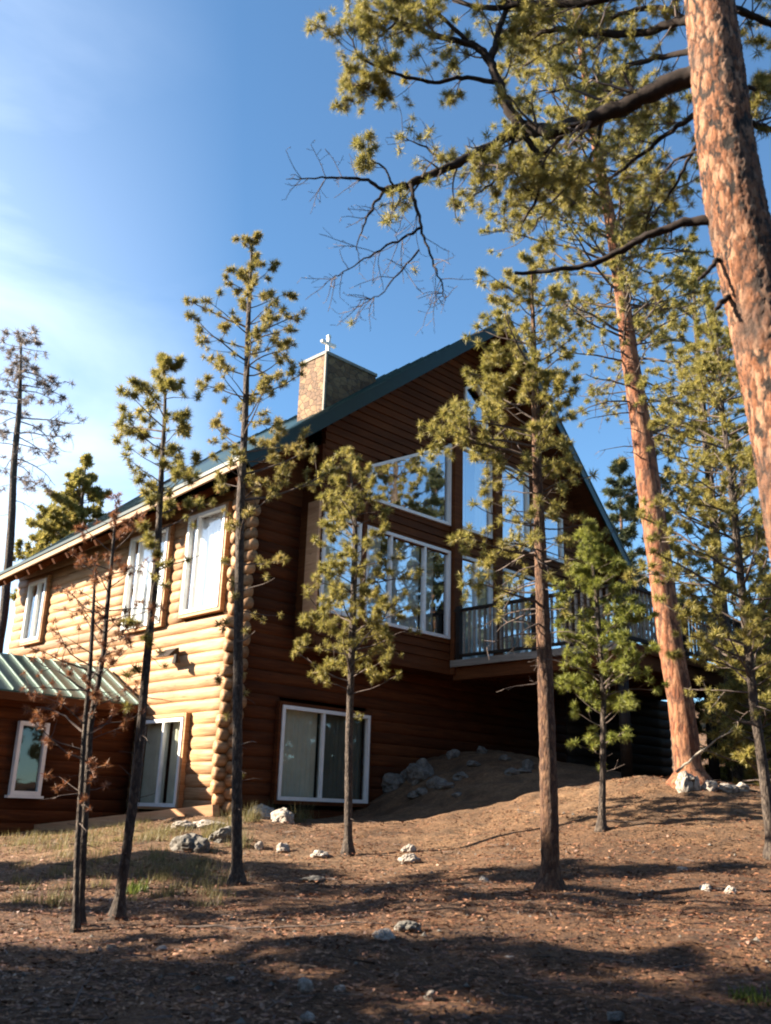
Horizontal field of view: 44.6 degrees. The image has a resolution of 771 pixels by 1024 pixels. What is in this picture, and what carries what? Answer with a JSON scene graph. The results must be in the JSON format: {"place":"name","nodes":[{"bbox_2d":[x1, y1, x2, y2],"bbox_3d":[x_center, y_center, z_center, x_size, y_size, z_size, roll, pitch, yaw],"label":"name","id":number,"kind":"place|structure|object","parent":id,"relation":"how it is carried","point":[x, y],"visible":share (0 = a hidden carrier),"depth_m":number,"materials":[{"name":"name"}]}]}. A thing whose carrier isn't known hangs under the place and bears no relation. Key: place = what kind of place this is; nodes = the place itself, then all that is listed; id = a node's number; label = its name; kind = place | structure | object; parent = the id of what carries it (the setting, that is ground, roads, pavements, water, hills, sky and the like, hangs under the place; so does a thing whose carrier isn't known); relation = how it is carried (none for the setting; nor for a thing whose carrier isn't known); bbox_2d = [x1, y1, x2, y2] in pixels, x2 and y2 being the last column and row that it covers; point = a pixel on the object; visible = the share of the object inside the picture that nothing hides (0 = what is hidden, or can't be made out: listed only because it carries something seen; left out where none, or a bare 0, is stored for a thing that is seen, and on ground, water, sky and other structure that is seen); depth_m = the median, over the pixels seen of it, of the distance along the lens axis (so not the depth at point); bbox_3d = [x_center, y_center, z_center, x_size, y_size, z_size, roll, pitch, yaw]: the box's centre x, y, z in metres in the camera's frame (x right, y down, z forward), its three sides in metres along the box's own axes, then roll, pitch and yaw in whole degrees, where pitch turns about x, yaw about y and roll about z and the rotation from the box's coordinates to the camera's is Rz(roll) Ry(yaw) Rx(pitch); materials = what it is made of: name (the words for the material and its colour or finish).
{"place":"outdoors","nodes":[
{"label":"outdoors","id":0,"kind":"place"},
{"bbox_2d":[0,703,770,1023],"bbox_3d":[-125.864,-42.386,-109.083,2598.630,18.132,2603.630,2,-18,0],"label":"ground","id":1,"kind":"structure","parent":0,"point":[488,784],"depth_m":8.84,"materials":[{"name":"brown soil"}]},
{"bbox_2d":[0,324,88,652],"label":"pine tree","id":2,"kind":"object","parent":1,"relation":"on","point":[9,547],"visible":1,"depth_m":29.05,"materials":[{"name":"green plant"}]},
{"bbox_2d":[10,452,112,601],"bbox_3d":[-11.236,3.493,32.488,4.001,11.916,4.042,5,-18,-10],"label":"spruce tree","id":3,"kind":"object","parent":1,"relation":"on","point":[67,515],"visible":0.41,"depth_m":33.05,"materials":[{"name":"green plant"}]},
{"bbox_2d":[19,569,129,932],"bbox_3d":[-3.135,2.273,9.120,1.046,3.596,1.009,12,-20,-29],"label":"pine tree","id":4,"kind":"object","parent":1,"relation":"on","point":[75,917],"visible":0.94,"depth_m":9.13,"materials":[{"name":"brown plant"}]},
{"bbox_2d":[68,954,103,1013],"bbox_3d":[-2.119,3.337,6.698,0.023,0.123,1.700,5,-18,-9],"label":"stick","id":5,"kind":"object","parent":1,"relation":"on","point":[76,1000],"visible":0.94,"depth_m":6.30,"materials":[{"name":"wood"}]},
{"bbox_2d":[21,490,168,926],"bbox_3d":[-3.018,1.943,9.534,1.313,4.450,1.370,8,-19,-19],"label":"pine tree","id":6,"kind":"object","parent":1,"relation":"on","point":[124,568],"visible":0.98,"depth_m":9.51,"materials":[{"name":"brown plant"}]},
{"bbox_2d":[34,804,218,830],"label":"kerb","id":7,"kind":"structure","parent":1,"relation":"on","point":[205,810],"depth_m":17.10,"materials":[{"name":"brown wood"}]},
{"bbox_2d":[0,814,256,907],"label":"grass","id":8,"kind":"structure","parent":1,"relation":"on","point":[171,891],"depth_m":12.43,"materials":[{"name":"green plant"}]},
{"bbox_2d":[126,878,149,894],"bbox_3d":[-2.894,4.290,10.800,0.361,0.235,0.445,2,-18,0],"label":"plant","id":9,"kind":"object","parent":1,"relation":"on","point":[136,886],"visible":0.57,"depth_m":10.77,"materials":[{"name":"green plant"}]},
{"bbox_2d":[155,945,166,950],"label":"rock","id":10,"kind":"object","parent":1,"relation":"on","point":[162,947],"visible":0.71,"depth_m":7.67,"materials":[{"name":"grey stone"}]},
{"bbox_2d":[107,351,216,919],"bbox_3d":[-2.679,1.145,10.210,1.468,6.331,1.416,2,-18,0],"label":"pine tree","id":11,"kind":"object","parent":1,"relation":"on","point":[180,470],"visible":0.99,"depth_m":10.46,"materials":[{"name":"green plant"}]},
{"bbox_2d":[171,820,195,828],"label":"rock","id":12,"kind":"object","parent":1,"relation":"on","point":[185,822],"visible":0.64,"depth_m":15.55,"materials":[{"name":"grey stone"}]},
{"bbox_2d":[169,833,210,852],"bbox_3d":[-2.854,4.931,13.776,0.629,0.442,0.500,-10,-21,32],"label":"rock","id":13,"kind":"object","parent":1,"relation":"on","point":[192,842],"visible":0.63,"depth_m":13.62,"materials":[{"name":"grey stone"}]},
{"bbox_2d":[193,819,224,827],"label":"rock","id":14,"kind":"object","parent":1,"relation":"on","point":[200,823],"visible":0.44,"depth_m":15.61,"materials":[{"name":"grey stone"}]},
{"bbox_2d":[208,826,231,842],"bbox_3d":[-2.519,5.088,14.692,0.517,0.364,0.395,12,-21,-30],"label":"rock","id":15,"kind":"object","parent":1,"relation":"on","point":[224,834],"visible":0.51,"depth_m":14.55,"materials":[{"name":"grey stone"}]},
{"bbox_2d":[225,976,237,982],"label":"rock","id":16,"kind":"object","parent":1,"relation":"on","point":[230,981],"visible":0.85,"depth_m":6.65,"materials":[{"name":"grey stone"}]},
{"bbox_2d":[195,799,317,847],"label":"tall grass","id":17,"kind":"structure","parent":1,"relation":"on","point":[216,826],"depth_m":16.33,"materials":[{"name":"green plant"}]},
{"bbox_2d":[254,841,262,849],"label":"rock","id":18,"kind":"object","parent":1,"relation":"on","point":[259,845],"visible":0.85,"depth_m":14.17,"materials":[{"name":"grey stone"}]},
{"bbox_2d":[247,804,274,819],"bbox_3d":[-2.250,5.564,17.219,0.586,0.438,0.704,0,-18,5],"label":"rock","id":19,"kind":"object","parent":1,"relation":"on","point":[267,810],"visible":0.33,"depth_m":17.00,"materials":[{"name":"grey stone"}]},
{"bbox_2d":[180,229,348,885],"bbox_3d":[-1.813,0.209,12.502,2.620,9.173,1.747,2,-18,0],"label":"pine tree","id":20,"kind":"object","parent":1,"relation":"on","point":[237,875],"visible":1,"depth_m":12.94,"materials":[{"name":"green plant"}]},
{"bbox_2d":[176,921,383,929],"bbox_3d":[-0.934,3.618,8.234,1.892,0.142,0.065,-2,-18,11],"label":"stick","id":21,"kind":"object","parent":1,"relation":"on","point":[213,925],"visible":0.92,"depth_m":8.27,"materials":[{"name":"brown wood"}]},
{"bbox_2d":[271,807,294,823],"bbox_3d":[-1.836,5.482,16.777,0.453,0.416,0.480,1,-18,2],"label":"rock","id":22,"kind":"object","parent":1,"relation":"on","point":[284,814],"visible":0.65,"depth_m":16.65,"materials":[{"name":"grey stone"}]},
{"bbox_2d":[276,842,289,852],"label":"rock","id":23,"kind":"object","parent":1,"relation":"on","point":[283,847],"visible":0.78,"depth_m":13.94,"materials":[{"name":"grey stone"}]},
{"bbox_2d":[297,977,313,992],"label":"rock","id":24,"kind":"object","parent":1,"relation":"on","point":[304,984],"visible":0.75,"depth_m":6.37,"materials":[{"name":"grey stone"}]},
{"bbox_2d":[300,1011,314,1023],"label":"rock","id":25,"kind":"object","parent":1,"relation":"on","point":[303,1017],"visible":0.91,"depth_m":5.86,"materials":[{"name":"grey stone"}]},
{"bbox_2d":[300,875,327,882],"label":"rock","id":26,"kind":"object","parent":1,"relation":"on","point":[313,878],"visible":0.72,"depth_m":11.42,"materials":[{"name":"grey stone"}]},
{"bbox_2d":[310,850,328,857],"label":"rock","id":27,"kind":"object","parent":1,"relation":"on","point":[319,853],"visible":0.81,"depth_m":13.60,"materials":[{"name":"grey stone"}]},
{"bbox_2d":[334,985,345,992],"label":"rock","id":28,"kind":"object","parent":1,"relation":"on","point":[340,988],"visible":0.9,"depth_m":6.38,"materials":[{"name":"grey stone"}]},
{"bbox_2d":[290,446,424,855],"bbox_3d":[-0.512,2.092,15.057,2.066,6.821,2.024,14,-22,-34],"label":"pine tree","id":29,"kind":"object","parent":1,"relation":"on","point":[350,645],"visible":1,"depth_m":15.06,"materials":[{"name":"green plant"}]},
{"bbox_2d":[0,317,742,834],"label":"log house","id":30,"kind":"structure","parent":1,"relation":"on","point":[442,695],"depth_m":20.32,"materials":[{"name":"brown wood"}]},
{"bbox_2d":[4,721,49,798],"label":"window","id":31,"kind":"structure","parent":30,"relation":"in","point":[36,794],"depth_m":17.90,"materials":[{"name":"white plastic"}]},
{"bbox_2d":[20,578,46,642],"bbox_3d":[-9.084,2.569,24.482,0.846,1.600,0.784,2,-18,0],"label":"window","id":32,"kind":"structure","parent":30,"relation":"in","point":[39,582],"depth_m":24.55,"materials":[{"name":"white plastic"}]},
{"bbox_2d":[121,527,168,628],"bbox_3d":[-5.257,1.506,20.875,1.580,2.150,0.231,-15,-25,43],"label":"window","id":33,"kind":"structure","parent":30,"relation":"in","point":[142,585],"depth_m":21.10,"materials":[{"name":"glass"}]},
{"bbox_2d":[138,717,183,806],"bbox_3d":[-4.481,5.011,18.819,1.600,1.690,0.231,-15,-25,43],"label":"window","id":34,"kind":"structure","parent":30,"relation":"in","point":[154,771],"depth_m":18.86,"materials":[{"name":"white plastic"}]},
{"bbox_2d":[179,504,225,614],"bbox_3d":[-3.680,1.010,19.385,1.330,2.120,0.231,-15,-25,43],"label":"window","id":35,"kind":"structure","parent":30,"relation":"in","point":[206,572],"depth_m":19.50,"materials":[{"name":"white plastic"}]},
{"bbox_2d":[277,705,370,803],"bbox_3d":[-1.256,4.910,18.961,0.231,1.780,2.380,-15,-25,43],"label":"window","id":36,"kind":"structure","parent":30,"relation":"in","point":[296,772],"depth_m":18.94,"materials":[{"name":"white plastic"}]},
{"bbox_2d":[318,512,361,618],"bbox_3d":[-0.981,1.127,19.557,0.231,2.080,1.060,-15,-25,43],"label":"window","id":37,"kind":"structure","parent":30,"relation":"in","point":[323,589],"depth_m":19.66,"materials":[{"name":"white glass"}]},
{"bbox_2d":[365,525,450,638],"bbox_3d":[0.462,1.612,20.930,0.241,2.080,2.720,-15,-25,43],"label":"window","id":38,"kind":"structure","parent":30,"relation":"in","point":[392,586],"depth_m":21.08,"materials":[{"name":"blue glass"}]},
{"bbox_2d":[367,444,451,525],"bbox_3d":[0.601,-0.959,21.713,0.102,2.100,2.751,-15,-25,43],"label":"window","id":39,"kind":"structure","parent":30,"relation":"in","point":[449,464],"depth_m":21.96,"materials":[{"name":"white plastic"}]},
{"bbox_2d":[463,385,487,428],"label":"window","id":40,"kind":"structure","parent":30,"relation":"in","point":[465,388],"depth_m":23.86,"materials":[{"name":"white plastic"}]},
{"bbox_2d":[462,556,492,658],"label":"window","id":41,"kind":"structure","parent":30,"relation":"in","point":[482,601],"depth_m":22.58,"materials":[{"name":"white glass"}]},
{"bbox_2d":[463,447,492,538],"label":"window","id":42,"kind":"structure","parent":30,"relation":"in","point":[479,514],"depth_m":23.50,"materials":[{"name":"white glass"}]},
{"bbox_2d":[502,465,529,551],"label":"window","id":43,"kind":"structure","parent":30,"relation":"in","point":[513,487],"depth_m":24.57,"materials":[{"name":"glass"}]},
{"bbox_2d":[503,568,565,653],"bbox_3d":[3.719,2.891,23.953,0.232,2.480,2.720,-15,-25,43],"label":"window","id":44,"kind":"structure","parent":30,"relation":"in","point":[527,589],"depth_m":23.68,"materials":[{"name":"blue glass"}]},
{"bbox_2d":[531,507,563,563],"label":"window","id":45,"kind":"structure","parent":30,"relation":"in","point":[561,550],"depth_m":25.41,"materials":[{"name":"white plastic"}]},
{"bbox_2d":[372,928,395,941],"bbox_3d":[-0.012,3.456,7.642,0.182,0.140,0.211,10,-20,-24],"label":"rock","id":46,"kind":"object","parent":1,"relation":"on","point":[384,934],"visible":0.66,"depth_m":7.59,"materials":[{"name":"grey stone"}]},
{"bbox_2d":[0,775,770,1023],"bbox_3d":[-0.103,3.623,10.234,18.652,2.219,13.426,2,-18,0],"label":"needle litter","id":47,"kind":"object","parent":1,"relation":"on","point":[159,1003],"visible":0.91,"depth_m":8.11,"materials":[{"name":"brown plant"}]},
{"bbox_2d":[0,725,770,1023],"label":"fallen twigs","id":48,"kind":"object","parent":1,"relation":"on","point":[327,887],"depth_m":8.26,"materials":[{"name":"brown wood"}]},
{"bbox_2d":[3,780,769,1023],"bbox_3d":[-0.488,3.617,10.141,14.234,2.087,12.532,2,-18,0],"label":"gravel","id":49,"kind":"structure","parent":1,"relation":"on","point":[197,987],"depth_m":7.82,"materials":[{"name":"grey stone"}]},
{"bbox_2d":[381,773,404,792],"bbox_3d":[0.200,5.815,20.037,0.556,0.506,0.558,-9,-21,31],"label":"rock","id":50,"kind":"object","parent":1,"relation":"on","point":[391,782],"visible":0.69,"depth_m":19.90,"materials":[{"name":"grey stone"}]},
{"bbox_2d":[400,769,407,779],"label":"rock","id":51,"kind":"object","parent":1,"relation":"on","point":[403,773],"visible":0.23,"depth_m":20.10,"materials":[{"name":"grey stone"}]},
{"bbox_2d":[394,920,420,931],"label":"rock","id":52,"kind":"object","parent":1,"relation":"on","point":[405,926],"visible":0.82,"depth_m":7.87,"materials":[{"name":"grey stone"}]},
{"bbox_2d":[401,844,415,852],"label":"rock","id":53,"kind":"object","parent":1,"relation":"on","point":[410,847],"visible":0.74,"depth_m":13.85,"materials":[{"name":"grey stone"}]},
{"bbox_2d":[398,853,420,863],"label":"rock","id":54,"kind":"object","parent":1,"relation":"on","point":[408,858],"visible":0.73,"depth_m":12.94,"materials":[{"name":"grey stone"}]},
{"bbox_2d":[407,791,418,798],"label":"rock","id":55,"kind":"object","parent":1,"relation":"on","point":[412,795],"visible":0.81,"depth_m":18.85,"materials":[{"name":"grey stone"}]},
{"bbox_2d":[406,758,433,785],"bbox_3d":[0.734,5.537,19.920,0.648,0.648,0.677,-8,-20,28],"label":"rock","id":56,"kind":"object","parent":1,"relation":"on","point":[419,770],"visible":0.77,"depth_m":19.70,"materials":[{"name":"grey stone"}]},
{"bbox_2d":[415,787,427,795],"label":"rock","id":57,"kind":"object","parent":1,"relation":"on","point":[421,791],"visible":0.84,"depth_m":18.86,"materials":[{"name":"grey stone"}]},
{"bbox_2d":[423,990,437,1002],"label":"rock","id":58,"kind":"object","parent":1,"relation":"on","point":[430,993],"visible":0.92,"depth_m":6.25,"materials":[{"name":"grey stone"}]},
{"bbox_2d":[426,775,446,788],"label":"rock","id":59,"kind":"object","parent":1,"relation":"on","point":[433,781],"visible":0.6,"depth_m":19.03,"materials":[{"name":"grey stone"}]},
{"bbox_2d":[436,781,454,789],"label":"rock","id":60,"kind":"object","parent":1,"relation":"on","point":[443,785],"visible":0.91,"depth_m":18.77,"materials":[{"name":"grey stone"}]},
{"bbox_2d":[446,749,459,758],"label":"rock","id":61,"kind":"object","parent":1,"relation":"on","point":[452,753],"visible":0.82,"depth_m":20.58,"materials":[{"name":"grey stone"}]},
{"bbox_2d":[452,792,461,797],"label":"rock","id":62,"kind":"object","parent":1,"relation":"on","point":[456,794],"visible":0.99,"depth_m":18.09,"materials":[{"name":"grey stone"}]},
{"bbox_2d":[452,771,468,780],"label":"rock","id":63,"kind":"object","parent":1,"relation":"on","point":[458,776],"visible":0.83,"depth_m":19.04,"materials":[{"name":"grey stone"}]},
{"bbox_2d":[466,760,480,766],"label":"rock","id":64,"kind":"object","parent":1,"relation":"on","point":[470,763],"visible":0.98,"depth_m":19.73,"materials":[{"name":"grey stone"}]},
{"bbox_2d":[477,746,487,752],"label":"rock","id":65,"kind":"object","parent":1,"relation":"on","point":[481,749],"visible":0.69,"depth_m":20.92,"materials":[{"name":"grey stone"}]},
{"bbox_2d":[479,876,488,881],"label":"rock","id":66,"kind":"object","parent":1,"relation":"on","point":[483,878],"visible":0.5,"depth_m":10.87,"materials":[{"name":"grey stone"}]},
{"bbox_2d":[498,755,510,760],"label":"rock","id":67,"kind":"object","parent":1,"relation":"on","point":[503,758],"visible":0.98,"depth_m":19.94,"materials":[{"name":"grey stone"}]},
{"bbox_2d":[414,240,599,891],"bbox_3d":[1.448,0.264,10.881,1.773,7.982,2.396,-12,-23,38],"label":"pine tree","id":68,"kind":"object","parent":1,"relation":"on","point":[550,878],"visible":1,"depth_m":11.20,"materials":[{"name":"green plant"}]},
{"bbox_2d":[504,767,521,775],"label":"rock","id":69,"kind":"object","parent":1,"relation":"on","point":[510,771],"visible":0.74,"depth_m":18.80,"materials":[{"name":"grey stone"}]},
{"bbox_2d":[517,768,531,772],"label":"rock","id":70,"kind":"object","parent":1,"relation":"on","point":[522,770],"visible":0.68,"depth_m":18.85,"materials":[{"name":"grey stone"}]},
{"bbox_2d":[281,0,770,560],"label":"pine tree","id":71,"kind":"object","parent":1,"relation":"on","point":[727,110],"visible":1,"depth_m":7.87,"materials":[{"name":"green plant"}]},
{"bbox_2d":[522,759,533,769],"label":"rock","id":72,"kind":"object","parent":1,"relation":"on","point":[528,764],"visible":0.69,"depth_m":19.30,"materials":[{"name":"grey stone"}]},
{"bbox_2d":[477,0,724,788],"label":"pine tree","id":73,"kind":"object","parent":1,"relation":"on","point":[684,728],"visible":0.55,"depth_m":18.22,"materials":[{"name":"green plant"}]},
{"bbox_2d":[549,517,670,831],"bbox_3d":[3.272,2.382,14.069,1.993,4.815,1.724,2,-18,0],"label":"pine sapling","id":74,"kind":"object","parent":1,"relation":"on","point":[590,536],"visible":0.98,"depth_m":14.09,"materials":[{"name":"green plant"}]},
{"bbox_2d":[607,1011,625,1022],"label":"rock","id":75,"kind":"object","parent":1,"relation":"on","point":[615,1017],"visible":0.94,"depth_m":5.83,"materials":[{"name":"grey stone"}]},
{"bbox_2d":[599,455,654,646],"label":"pine tree","id":76,"kind":"object","parent":1,"relation":"on","point":[627,533],"visible":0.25,"depth_m":47.98,"materials":[{"name":"green plant"}]},
{"bbox_2d":[606,820,653,823],"bbox_3d":[3.484,4.493,13.636,0.918,0.050,0.048,-11,-22,35],"label":"stick","id":77,"kind":"object","parent":1,"relation":"on","point":[626,821],"visible":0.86,"depth_m":13.61,"materials":[{"name":"brown wood"}]},
{"bbox_2d":[676,866,687,869],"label":"rock","id":78,"kind":"object","parent":1,"relation":"on","point":[681,868],"visible":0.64,"depth_m":11.15,"materials":[{"name":"grey stone"}]},
{"bbox_2d":[675,771,692,792],"bbox_3d":[4.802,4.378,15.127,0.275,0.432,0.216,-12,-22,37],"label":"rock","id":79,"kind":"object","parent":1,"relation":"on","point":[683,783],"visible":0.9,"depth_m":15.06,"materials":[{"name":"white stone"}]},
{"bbox_2d":[688,774,694,781],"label":"rock","id":80,"kind":"object","parent":79,"relation":"on","point":[691,777],"visible":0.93,"depth_m":15.08,"materials":[{"name":"grey stone"}]},
{"bbox_2d":[601,247,770,783],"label":"pine tree","id":81,"kind":"object","parent":1,"relation":"on","point":[668,448],"visible":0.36,"depth_m":21.31,"materials":[{"name":"green plant"}]},
{"bbox_2d":[621,281,770,859],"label":"pine tree","id":82,"kind":"object","parent":1,"relation":"on","point":[748,660],"visible":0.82,"depth_m":13.04,"materials":[{"name":"green plant"}]},
{"bbox_2d":[693,776,700,789],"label":"rock","id":83,"kind":"object","parent":1,"relation":"on","point":[696,785],"visible":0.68,"depth_m":15.07,"materials":[{"name":"grey stone"}]},
{"bbox_2d":[699,883,711,891],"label":"rock","id":84,"kind":"object","parent":1,"relation":"on","point":[704,886],"visible":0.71,"depth_m":9.88,"materials":[{"name":"grey stone"}]},
{"bbox_2d":[701,780,717,791],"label":"rock","id":85,"kind":"object","parent":1,"relation":"on","point":[710,785],"visible":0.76,"depth_m":15.02,"materials":[{"name":"grey stone"}]},
{"bbox_2d":[694,617,748,783],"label":"pine tree","id":86,"kind":"object","parent":1,"relation":"on","point":[725,773],"visible":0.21,"depth_m":22.98,"materials":[{"name":"plant"}]},
{"bbox_2d":[718,783,738,792],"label":"rock","id":87,"kind":"object","parent":1,"relation":"on","point":[728,787],"visible":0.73,"depth_m":15.02,"materials":[{"name":"grey stone"}]},
{"bbox_2d":[724,885,736,893],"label":"rock","id":88,"kind":"object","parent":1,"relation":"on","point":[733,889],"visible":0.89,"depth_m":9.75,"materials":[{"name":"grey stone"}]},
{"bbox_2d":[698,619,770,785],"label":"pine tree","id":89,"kind":"object","parent":1,"relation":"on","point":[726,751],"visible":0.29,"depth_m":18.65,"materials":[{"name":"green plant"}]},
{"bbox_2d":[700,644,770,786],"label":"pine tree","id":90,"kind":"object","parent":1,"relation":"on","point":[746,758],"visible":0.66,"depth_m":17.20,"materials":[{"name":"green plant"}]},
{"bbox_2d":[736,782,749,791],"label":"rock","id":91,"kind":"object","parent":1,"relation":"on","point":[743,787],"visible":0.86,"depth_m":15.04,"materials":[{"name":"grey stone"}]},
{"bbox_2d":[725,579,770,747],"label":"pine tree","id":92,"kind":"object","parent":1,"relation":"on","point":[766,615],"visible":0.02,"depth_m":22.35,"materials":[{"name":"green plant"}]},
{"bbox_2d":[727,984,770,1006],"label":"plant","id":93,"kind":"object","parent":1,"relation":"on","point":[752,993],"visible":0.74,"depth_m":6.19,"materials":[{"name":"green plant"}]},
{"bbox_2d":[741,593,770,728],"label":"pine tree","id":94,"kind":"object","parent":1,"relation":"on","point":[768,596],"visible":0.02,"depth_m":20.92,"materials":[{"name":"green plant"}]},
{"bbox_2d":[0,0,770,701],"label":"sky","id":95,"kind":"structure","parent":0,"point":[138,137],"materials":[{"name":"blue"}]}
]}

